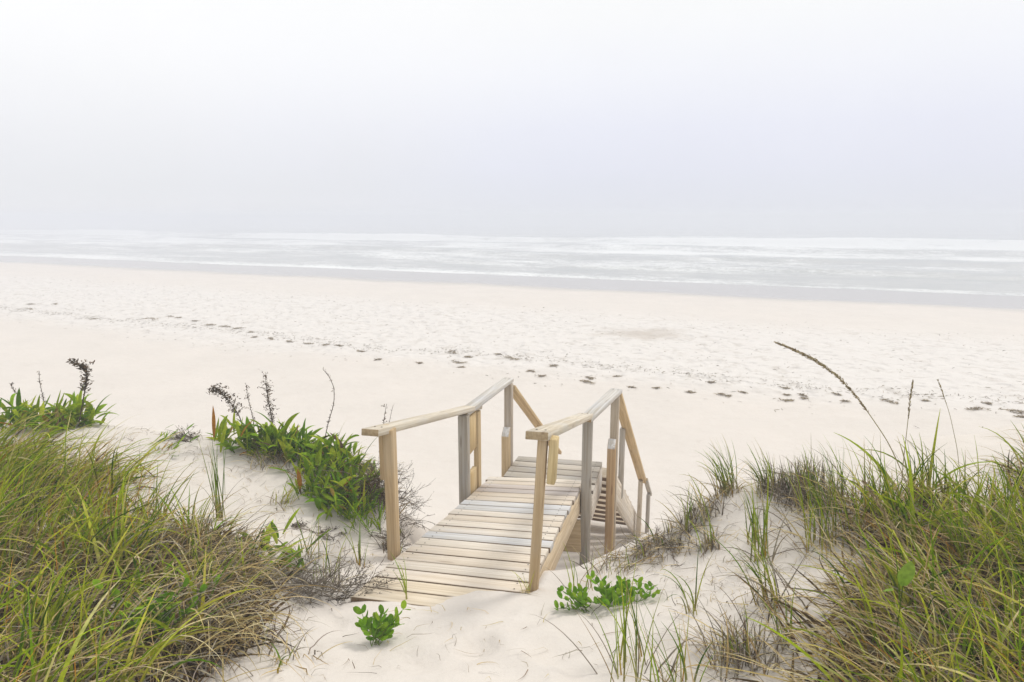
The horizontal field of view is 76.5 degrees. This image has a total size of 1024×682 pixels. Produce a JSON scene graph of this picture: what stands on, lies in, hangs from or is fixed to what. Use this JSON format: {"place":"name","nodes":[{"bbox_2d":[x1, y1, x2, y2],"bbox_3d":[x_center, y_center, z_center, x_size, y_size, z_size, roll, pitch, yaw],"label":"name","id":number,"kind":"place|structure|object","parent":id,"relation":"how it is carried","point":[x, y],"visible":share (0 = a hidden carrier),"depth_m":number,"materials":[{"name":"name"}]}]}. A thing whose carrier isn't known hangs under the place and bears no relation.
{"place":"outdoors","nodes":[
{"label":"outdoors","id":0,"kind":"place"},
{"bbox_2d":[48,496,156,567],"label":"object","id":1,"kind":"object","parent":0,"point":[103,536],"visible":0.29,"depth_m":3.08,"materials":[{"name":"green plant"}]},
{"bbox_2d":[113,425,832,681],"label":"straw litter","id":2,"kind":"object","parent":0,"point":[801,542],"visible":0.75,"depth_m":3.08,"materials":[{"name":"brown plant"}]},
{"bbox_2d":[0,256,1023,681],"bbox_3d":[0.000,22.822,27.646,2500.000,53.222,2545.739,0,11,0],"label":"sand","id":3,"kind":"structure","parent":0,"point":[164,376],"depth_m":16.02,"materials":[{"name":"beige sand"}]},
{"bbox_2d":[0,388,41,430],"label":"broadleaf plant","id":4,"kind":"object","parent":3,"relation":"on","point":[5,417],"visible":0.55,"depth_m":4.96,"materials":[{"name":"green plant"}]},
{"bbox_2d":[37,371,45,404],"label":"dead stalk","id":5,"kind":"object","parent":3,"relation":"on","point":[39,381],"visible":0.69,"depth_m":5.04,"materials":[{"name":"plant"}]},
{"bbox_2d":[2,390,91,433],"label":"broadleaf plant","id":6,"kind":"object","parent":3,"relation":"on","point":[71,407],"visible":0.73,"depth_m":4.96,"materials":[{"name":"green plant"}]},
{"bbox_2d":[35,386,115,426],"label":"broadleaf plant","id":7,"kind":"object","parent":3,"relation":"on","point":[88,406],"visible":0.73,"depth_m":5.15,"materials":[{"name":"green plant"}]},
{"bbox_2d":[66,358,94,421],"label":"dead stalk","id":8,"kind":"object","parent":3,"relation":"on","point":[84,368],"visible":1,"depth_m":4.99,"materials":[{"name":"plant"}]},
{"bbox_2d":[0,400,280,681],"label":"beach grass","id":9,"kind":"structure","parent":3,"relation":"on","point":[27,474],"depth_m":2.89,"materials":[{"name":"green plant"}]},
{"bbox_2d":[92,574,219,631],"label":"beach pea plant","id":10,"kind":"object","parent":3,"relation":"on","point":[166,618],"visible":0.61,"depth_m":2.50,"materials":[{"name":"green plant"}]},
{"bbox_2d":[111,552,210,609],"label":"broadleaf plant","id":11,"kind":"object","parent":3,"relation":"on","point":[138,575],"visible":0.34,"depth_m":2.85,"materials":[{"name":"green plant"}]},
{"bbox_2d":[136,424,200,457],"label":"broadleaf plant","id":12,"kind":"object","parent":3,"relation":"on","point":[172,444],"visible":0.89,"depth_m":4.80,"materials":[{"name":"green plant"}]},
{"bbox_2d":[163,425,200,442],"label":"dead brush","id":13,"kind":"object","parent":3,"relation":"on","point":[182,434],"visible":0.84,"depth_m":4.99,"materials":[{"name":"grey plant"}]},
{"bbox_2d":[9,494,362,681],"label":"dry grass","id":14,"kind":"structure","parent":3,"relation":"on","point":[237,560],"depth_m":2.83,"materials":[{"name":"plant"}]},
{"bbox_2d":[166,436,280,519],"bbox_3d":[-1.730,0.838,3.929,0.635,0.580,0.650,0,11,0],"label":"grass tuft","id":15,"kind":"object","parent":3,"relation":"on","point":[218,501],"visible":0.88,"depth_m":3.98,"materials":[{"name":"green plant"}]},
{"bbox_2d":[207,383,243,424],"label":"dead stalk","id":16,"kind":"object","parent":3,"relation":"on","point":[216,390],"visible":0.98,"depth_m":4.86,"materials":[{"name":"plant"}]},
{"bbox_2d":[206,407,265,452],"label":"broadleaf plant","id":17,"kind":"object","parent":3,"relation":"on","point":[222,430],"visible":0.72,"depth_m":4.82,"materials":[{"name":"green plant"}]},
{"bbox_2d":[244,383,254,428],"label":"dead stalk","id":18,"kind":"object","parent":3,"relation":"on","point":[248,400],"visible":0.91,"depth_m":4.84,"materials":[{"name":"grey plant"}]},
{"bbox_2d":[229,416,285,457],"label":"broadleaf plant","id":19,"kind":"object","parent":3,"relation":"on","point":[249,443],"visible":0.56,"depth_m":4.78,"materials":[{"name":"green plant"}]},
{"bbox_2d":[232,431,300,474],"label":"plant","id":20,"kind":"object","parent":3,"relation":"on","point":[270,457],"visible":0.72,"depth_m":4.68,"materials":[{"name":"plant"}]},
{"bbox_2d":[257,370,277,426],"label":"dead stalk","id":21,"kind":"object","parent":3,"relation":"on","point":[268,401],"visible":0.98,"depth_m":4.81,"materials":[{"name":"grey plant"}]},
{"bbox_2d":[235,508,330,576],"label":"broadleaf plant","id":22,"kind":"object","parent":3,"relation":"on","point":[274,536],"visible":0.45,"depth_m":3.54,"materials":[{"name":"green plant"}]},
{"bbox_2d":[247,411,323,461],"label":"broadleaf plant","id":23,"kind":"object","parent":3,"relation":"on","point":[281,439],"visible":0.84,"depth_m":4.77,"materials":[{"name":"green plant"}]},
{"bbox_2d":[266,476,311,510],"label":"grass tuft","id":24,"kind":"object","parent":3,"relation":"on","point":[283,497],"visible":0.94,"depth_m":4.26,"materials":[{"name":"plant"}]},
{"bbox_2d":[234,611,352,677],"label":"grass tuft","id":25,"kind":"object","parent":3,"relation":"on","point":[279,656],"visible":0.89,"depth_m":2.60,"materials":[{"name":"plant"}]},
{"bbox_2d":[264,510,333,563],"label":"grass tuft","id":26,"kind":"object","parent":3,"relation":"on","point":[307,551],"visible":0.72,"depth_m":3.69,"materials":[{"name":"green plant"}]},
{"bbox_2d":[291,517,307,528],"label":"dead brush","id":27,"kind":"object","parent":3,"relation":"on","point":[300,525],"visible":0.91,"depth_m":4.06,"materials":[{"name":"grey plant"}]},
{"bbox_2d":[269,429,345,472],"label":"broadleaf plant","id":28,"kind":"object","parent":3,"relation":"on","point":[308,445],"visible":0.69,"depth_m":4.70,"materials":[{"name":"green plant"}]},
{"bbox_2d":[271,439,352,485],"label":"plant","id":29,"kind":"object","parent":3,"relation":"on","point":[284,461],"visible":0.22,"depth_m":4.63,"materials":[{"name":"green plant"}]},
{"bbox_2d":[283,447,347,498],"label":"broadleaf plant","id":30,"kind":"object","parent":3,"relation":"on","point":[309,471],"visible":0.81,"depth_m":4.41,"materials":[{"name":"green plant"}]},
{"bbox_2d":[293,525,344,541],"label":"dead brush","id":31,"kind":"object","parent":3,"relation":"on","point":[324,536],"visible":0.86,"depth_m":4.03,"materials":[{"name":"plant"}]},
{"bbox_2d":[323,367,334,435],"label":"dead stalk","id":32,"kind":"object","parent":3,"relation":"in","point":[332,407],"visible":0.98,"depth_m":4.81,"materials":[{"name":"brown plant"}]},
{"bbox_2d":[257,530,402,613],"bbox_3d":[-0.971,1.173,3.281,0.660,0.399,0.575,7,13,31],"label":"dead brush","id":33,"kind":"object","parent":3,"relation":"on","point":[321,579],"visible":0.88,"depth_m":3.28,"materials":[{"name":"brown plant"}]},
{"bbox_2d":[301,432,365,478],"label":"broadleaf plant","id":34,"kind":"object","parent":3,"relation":"on","point":[340,446],"visible":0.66,"depth_m":4.70,"materials":[{"name":"green plant"}]},
{"bbox_2d":[313,529,368,585],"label":"grass tuft","id":35,"kind":"object","parent":3,"relation":"on","point":[328,561],"visible":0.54,"depth_m":3.50,"materials":[{"name":"green plant"}]},
{"bbox_2d":[303,471,380,520],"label":"broadleaf plant","id":36,"kind":"object","parent":3,"relation":"on","point":[324,501],"visible":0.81,"depth_m":4.28,"materials":[{"name":"green plant"}]},
{"bbox_2d":[292,424,402,492],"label":"plant","id":37,"kind":"object","parent":3,"relation":"on","point":[360,462],"visible":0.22,"depth_m":4.78,"materials":[{"name":"green plant"}]},
{"bbox_2d":[316,451,380,501],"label":"broadleaf plant","id":38,"kind":"object","parent":3,"relation":"on","point":[351,470],"visible":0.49,"depth_m":4.48,"materials":[{"name":"green plant"}]},
{"bbox_2d":[344,525,368,566],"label":"grass tuft","id":39,"kind":"object","parent":3,"relation":"on","point":[359,550],"visible":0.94,"depth_m":3.75,"materials":[{"name":"plant"}]},
{"bbox_2d":[330,476,385,537],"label":"broadleaf plant","id":40,"kind":"object","parent":3,"relation":"on","point":[366,499],"visible":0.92,"depth_m":4.19,"materials":[{"name":"green plant"}]},
{"bbox_2d":[325,549,402,605],"bbox_3d":[-0.794,1.246,3.392,0.319,0.207,0.417,8,14,37],"label":"dead brush","id":41,"kind":"object","parent":3,"relation":"on","point":[356,583],"visible":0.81,"depth_m":3.40,"materials":[{"name":"brown plant"}]},
{"bbox_2d":[316,457,414,524],"bbox_3d":[-0.921,1.005,4.364,0.749,0.528,0.550,-7,13,-31],"label":"dead brush","id":42,"kind":"object","parent":3,"relation":"on","point":[376,478],"visible":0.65,"depth_m":4.36,"materials":[{"name":"plant"}]},
{"bbox_2d":[361,457,378,474],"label":"broadleaf plant","id":43,"kind":"object","parent":3,"relation":"on","point":[370,465],"visible":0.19,"depth_m":11.00,"materials":[{"name":"green plant"}]},
{"bbox_2d":[341,461,419,539],"bbox_3d":[-0.888,1.174,4.567,0.737,0.672,0.694,0,11,0],"label":"brush","id":44,"kind":"object","parent":3,"relation":"on","point":[383,499],"visible":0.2,"depth_m":4.57,"materials":[{"name":"plant"}]},
{"bbox_2d":[353,600,410,646],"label":"beach pea plant","id":45,"kind":"object","parent":3,"relation":"on","point":[380,627],"visible":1,"depth_m":2.80,"materials":[{"name":"green plant"}]},
{"bbox_2d":[357,524,409,553],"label":"grass tuft","id":46,"kind":"object","parent":3,"relation":"on","point":[385,541],"visible":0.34,"depth_m":4.06,"materials":[{"name":"grey plant"}]},
{"bbox_2d":[362,514,412,548],"bbox_3d":[-0.796,1.260,4.226,0.320,0.285,0.398,0,11,0],"label":"dead brush","id":47,"kind":"object","parent":3,"relation":"on","point":[382,537],"visible":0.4,"depth_m":4.20,"materials":[{"name":"plant"}]},
{"bbox_2d":[392,555,407,599],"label":"grass tuft","id":48,"kind":"object","parent":3,"relation":"on","point":[405,587],"visible":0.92,"depth_m":3.27,"materials":[{"name":"green plant"}]},
{"bbox_2d":[398,463,435,529],"bbox_3d":[-0.776,1.230,5.007,0.404,0.673,0.433,5,12,26],"label":"dead brush","id":49,"kind":"object","parent":3,"relation":"on","point":[416,505],"visible":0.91,"depth_m":5.02,"materials":[{"name":"plant"}]},
{"bbox_2d":[351,377,651,605],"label":"boardwalk","id":50,"kind":"structure","parent":3,"relation":"on","point":[520,515],"depth_m":4.69,"materials":[{"name":"beige wood"}]},
{"bbox_2d":[0,276,1023,426],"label":"beach debris","id":51,"kind":"object","parent":3,"relation":"on","point":[528,356],"visible":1,"depth_m":20.99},
{"bbox_2d":[512,571,540,594],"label":"grass tuft","id":52,"kind":"object","parent":3,"relation":"on","point":[526,590],"visible":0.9,"depth_m":3.34,"materials":[{"name":"plant"}]},
{"bbox_2d":[554,582,591,612],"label":"beach pea plant","id":53,"kind":"object","parent":3,"relation":"on","point":[579,597],"visible":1,"depth_m":3.06,"materials":[{"name":"green plant"}]},
{"bbox_2d":[547,545,617,591],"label":"grass tuft","id":54,"kind":"object","parent":3,"relation":"on","point":[576,572],"visible":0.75,"depth_m":3.36,"materials":[{"name":"green plant"}]},
{"bbox_2d":[531,557,665,681],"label":"grass tuft","id":55,"kind":"object","parent":3,"relation":"on","point":[617,641],"visible":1,"depth_m":2.39,"materials":[{"name":"green plant"}]},
{"bbox_2d":[569,534,647,582],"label":"grass tuft","id":56,"kind":"object","parent":3,"relation":"on","point":[604,562],"visible":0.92,"depth_m":3.54,"materials":[{"name":"green plant"}]},
{"bbox_2d":[584,570,634,608],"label":"beach pea plant","id":57,"kind":"object","parent":3,"relation":"on","point":[607,597],"visible":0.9,"depth_m":3.07,"materials":[{"name":"green plant"}]},
{"bbox_2d":[592,526,660,571],"bbox_3d":[0.673,1.146,3.697,0.356,0.222,0.546,11,15,44],"label":"dead brush","id":58,"kind":"object","parent":3,"relation":"on","point":[637,546],"visible":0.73,"depth_m":3.65,"materials":[{"name":"brown plant"}]},
{"bbox_2d":[574,557,682,673],"bbox_3d":[0.471,1.046,2.509,0.454,0.465,0.319,0,11,0],"label":"grass tuft","id":59,"kind":"object","parent":3,"relation":"on","point":[623,639],"visible":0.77,"depth_m":2.54,"materials":[{"name":"green plant"}]},
{"bbox_2d":[613,575,660,601],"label":"beach pea plant","id":60,"kind":"object","parent":3,"relation":"on","point":[645,595],"visible":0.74,"depth_m":3.10,"materials":[{"name":"green plant"}]},
{"bbox_2d":[595,532,678,574],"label":"grass tuft","id":61,"kind":"object","parent":3,"relation":"on","point":[635,555],"visible":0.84,"depth_m":3.55,"materials":[{"name":"brown plant"}]},
{"bbox_2d":[616,512,720,568],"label":"grass tuft","id":62,"kind":"object","parent":3,"relation":"on","point":[662,541],"visible":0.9,"depth_m":3.59,"materials":[{"name":"plant"}]},
{"bbox_2d":[612,607,725,681],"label":"grass tuft","id":63,"kind":"object","parent":3,"relation":"on","point":[682,658],"visible":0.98,"depth_m":2.31,"materials":[{"name":"green plant"}]},
{"bbox_2d":[648,526,694,570],"bbox_3d":[0.852,1.107,3.454,0.255,0.202,0.393,4,12,21],"label":"dead brush","id":64,"kind":"object","parent":3,"relation":"on","point":[677,565],"visible":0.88,"depth_m":3.45,"materials":[{"name":"plant"}]},
{"bbox_2d":[649,504,721,554],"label":"grass tuft","id":65,"kind":"object","parent":3,"relation":"on","point":[682,532],"visible":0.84,"depth_m":3.56,"materials":[{"name":"brown plant"}]},
{"bbox_2d":[663,547,715,614],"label":"grass tuft","id":66,"kind":"object","parent":3,"relation":"on","point":[692,601],"visible":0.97,"depth_m":2.80,"materials":[{"name":"green plant"}]},
{"bbox_2d":[655,476,726,534],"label":"grass tuft","id":67,"kind":"object","parent":3,"relation":"on","point":[711,507],"visible":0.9,"depth_m":3.64,"materials":[{"name":"green plant"}]},
{"bbox_2d":[676,483,724,532],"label":"grass tuft","id":68,"kind":"object","parent":3,"relation":"on","point":[686,523],"visible":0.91,"depth_m":3.59,"materials":[{"name":"plant"}]},
{"bbox_2d":[669,507,733,553],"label":"grass tuft","id":69,"kind":"object","parent":3,"relation":"on","point":[710,541],"visible":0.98,"depth_m":3.36,"materials":[{"name":"plant"}]},
{"bbox_2d":[681,437,755,506],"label":"grass tuft","id":70,"kind":"object","parent":3,"relation":"on","point":[729,487],"visible":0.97,"depth_m":3.71,"materials":[{"name":"green plant"}]},
{"bbox_2d":[646,587,827,681],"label":"grass tuft","id":71,"kind":"object","parent":3,"relation":"on","point":[732,642],"visible":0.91,"depth_m":2.40,"materials":[{"name":"plant"}]},
{"bbox_2d":[701,460,818,562],"bbox_3d":[1.197,0.825,3.087,0.386,0.503,0.471,-6,13,-30],"label":"grass tuft","id":72,"kind":"object","parent":3,"relation":"on","point":[765,525],"visible":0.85,"depth_m":3.09,"materials":[{"name":"green plant"}]},
{"bbox_2d":[733,441,797,500],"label":"grass tuft","id":73,"kind":"object","parent":3,"relation":"on","point":[765,480],"visible":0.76,"depth_m":3.59,"materials":[{"name":"green plant"}]},
{"bbox_2d":[741,480,797,544],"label":"grass tuft","id":74,"kind":"object","parent":3,"relation":"on","point":[754,516],"visible":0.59,"depth_m":3.26,"materials":[{"name":"green plant"}]},
{"bbox_2d":[704,510,854,631],"bbox_3d":[1.108,0.942,2.662,0.579,0.381,0.557,0,11,0],"label":"grass tuft","id":75,"kind":"object","parent":3,"relation":"on","point":[763,587],"visible":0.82,"depth_m":2.70,"materials":[{"name":"green plant"}]},
{"bbox_2d":[734,583,831,656],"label":"grass tuft","id":76,"kind":"object","parent":3,"relation":"on","point":[781,642],"visible":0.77,"depth_m":2.44,"materials":[{"name":"green plant"}]},
{"bbox_2d":[734,453,861,516],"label":"grass tuft","id":77,"kind":"object","parent":3,"relation":"on","point":[783,488],"visible":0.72,"depth_m":3.47,"materials":[{"name":"green plant"}]},
{"bbox_2d":[752,440,857,528],"bbox_3d":[1.496,0.731,3.268,0.511,0.405,0.531,-9,14,-38],"label":"grass tuft","id":78,"kind":"object","parent":3,"relation":"on","point":[807,496],"visible":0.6,"depth_m":3.30,"materials":[{"name":"green plant"}]},
{"bbox_2d":[742,459,883,562],"bbox_3d":[1.478,0.788,3.084,0.743,0.446,0.588,6,12,29],"label":"grass tuft","id":79,"kind":"object","parent":3,"relation":"on","point":[822,534],"visible":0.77,"depth_m":3.05,"materials":[{"name":"green plant"}]},
{"bbox_2d":[774,341,917,514],"bbox_3d":[1.403,0.373,2.717,0.678,0.761,0.023,0,11,0],"label":"seed stalk","id":80,"kind":"object","parent":3,"relation":"on","point":[815,360],"visible":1,"depth_m":2.67,"materials":[{"name":"brown plant"}]},
{"bbox_2d":[780,435,935,516],"bbox_3d":[1.730,0.685,3.273,0.709,0.425,0.620,3,11,14],"label":"grass tuft","id":81,"kind":"object","parent":3,"relation":"on","point":[841,480],"visible":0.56,"depth_m":3.32,"materials":[{"name":"green plant"}]},
{"bbox_2d":[880,398,898,403],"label":"seaweed clump","id":82,"kind":"object","parent":3,"relation":"on","point":[890,401],"visible":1,"depth_m":15.27,"materials":[{"name":"grey plant"}]},
{"bbox_2d":[861,479,920,567],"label":"seed stalk","id":83,"kind":"object","parent":3,"relation":"on","point":[883,511],"visible":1,"depth_m":1.93,"materials":[{"name":"green plant"}]},
{"bbox_2d":[882,561,914,681],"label":"broadleaf plant","id":84,"kind":"object","parent":3,"relation":"on","point":[906,574],"visible":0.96,"depth_m":2.02,"materials":[{"name":"green plant"}]},
{"bbox_2d":[900,380,913,498],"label":"seed stalk","id":85,"kind":"object","parent":3,"relation":"on","point":[909,402],"visible":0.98,"depth_m":3.12,"materials":[{"name":"brown plant"}]},
{"bbox_2d":[937,379,960,482],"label":"seed stalk","id":86,"kind":"object","parent":3,"relation":"on","point":[951,421],"visible":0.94,"depth_m":3.23,"materials":[{"name":"plant"}]},
{"bbox_2d":[964,407,990,410],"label":"seaweed clump","id":87,"kind":"object","parent":3,"relation":"on","point":[966,408],"visible":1,"depth_m":14.64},
{"bbox_2d":[998,407,1023,413],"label":"seaweed clump","id":88,"kind":"object","parent":3,"relation":"on","point":[1019,411],"visible":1,"depth_m":14.45,"materials":[{"name":"grey plant"}]},
{"bbox_2d":[0,218,1023,295],"bbox_3d":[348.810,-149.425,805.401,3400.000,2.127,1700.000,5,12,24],"label":"sea","id":89,"kind":"structure","parent":0,"point":[973,256],"depth_m":101.51,"materials":[{"name":"liquid"}]},
{"bbox_2d":[0,0,1023,218],"label":"sky","id":90,"kind":"structure","parent":0,"point":[110,109],"materials":[{"name":"white"}]},
{"bbox_2d":[656,484,1023,681],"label":"dry grass","id":91,"kind":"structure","parent":0,"point":[846,609],"depth_m":2.31,"materials":[{"name":"green plant"}]},
{"bbox_2d":[743,408,1023,681],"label":"beach grass","id":92,"kind":"structure","parent":0,"point":[981,515],"depth_m":2.56,"materials":[{"name":"green plant"}]}
]}

